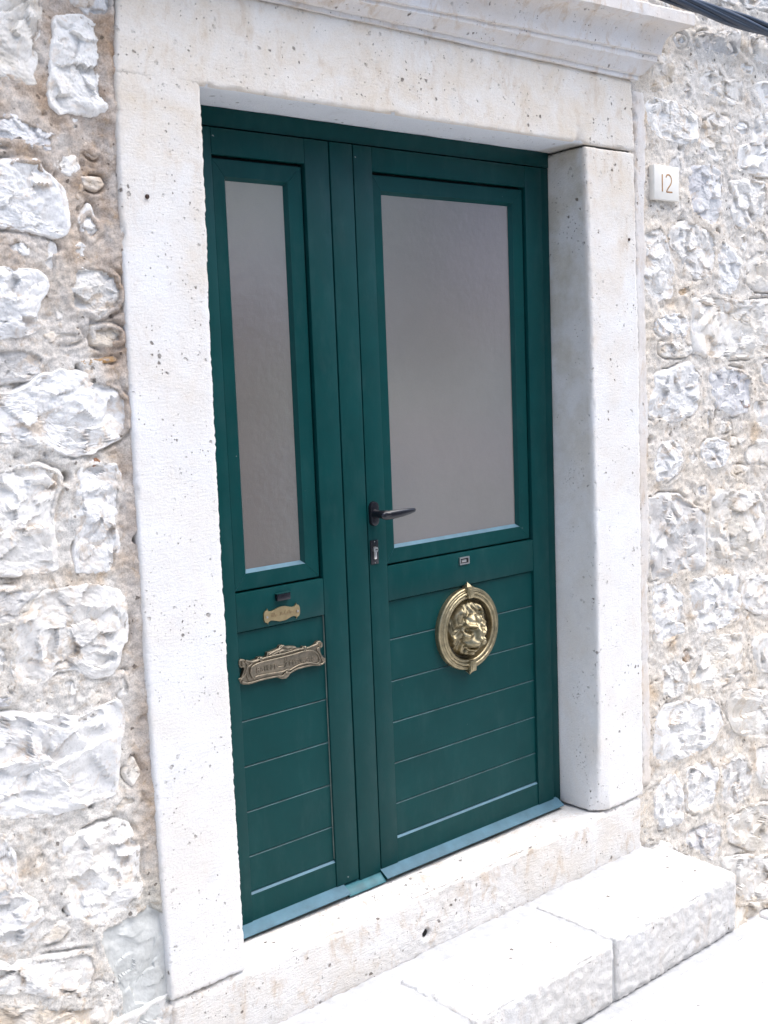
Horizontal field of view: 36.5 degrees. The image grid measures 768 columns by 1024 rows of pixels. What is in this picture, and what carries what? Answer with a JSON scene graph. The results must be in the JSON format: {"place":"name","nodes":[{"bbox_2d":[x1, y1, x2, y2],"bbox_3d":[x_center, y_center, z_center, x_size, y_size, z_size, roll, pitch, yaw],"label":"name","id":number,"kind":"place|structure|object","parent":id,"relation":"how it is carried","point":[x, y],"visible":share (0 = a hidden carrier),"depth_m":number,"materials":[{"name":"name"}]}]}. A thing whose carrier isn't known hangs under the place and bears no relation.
{"place":"outdoors","nodes":[
{"label":"outdoors","id":0,"kind":"place"},
{"bbox_2d":[578,908,767,1023],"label":"pavement","id":1,"kind":"structure","parent":0,"point":[723,979],"depth_m":3.33,"materials":[{"name":"stone"}]},
{"bbox_2d":[0,0,767,1023],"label":"rubble wall","id":2,"kind":"structure","parent":1,"relation":"on","point":[80,912],"depth_m":2.62,"materials":[{"name":"stone"}]},
{"bbox_2d":[113,0,694,1023],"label":"door surround","id":3,"kind":"object","parent":2,"relation":"attached to","point":[553,78],"visible":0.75,"depth_m":3.03,"materials":[{"name":"stone"}]},
{"bbox_2d":[200,105,563,938],"bbox_3d":[0.039,0.003,3.290,1.364,2.102,0.141,-8,9,-40],"label":"double door","id":4,"kind":"structure","parent":3,"relation":"attached to","point":[380,331],"depth_m":3.25,"materials":[{"name":"green paint"}]},
{"bbox_2d":[649,164,678,201],"bbox_3d":[0.908,-1.064,3.770,0.134,0.109,0.023,-8,9,-40],"label":"house number plate","id":5,"kind":"object","parent":2,"relation":"attached to","point":[664,183],"visible":1,"depth_m":3.75,"materials":[{"name":"white tile"}]},
{"bbox_2d":[659,0,767,35],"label":"cable bundle","id":6,"kind":"object","parent":2,"relation":"attached to","point":[734,19],"visible":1,"depth_m":3.81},
{"bbox_2d":[278,845,735,1023],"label":"stone step","id":7,"kind":"object","parent":1,"relation":"on","point":[588,945],"visible":1,"depth_m":3.28,"materials":[{"name":"stone"}]}
]}

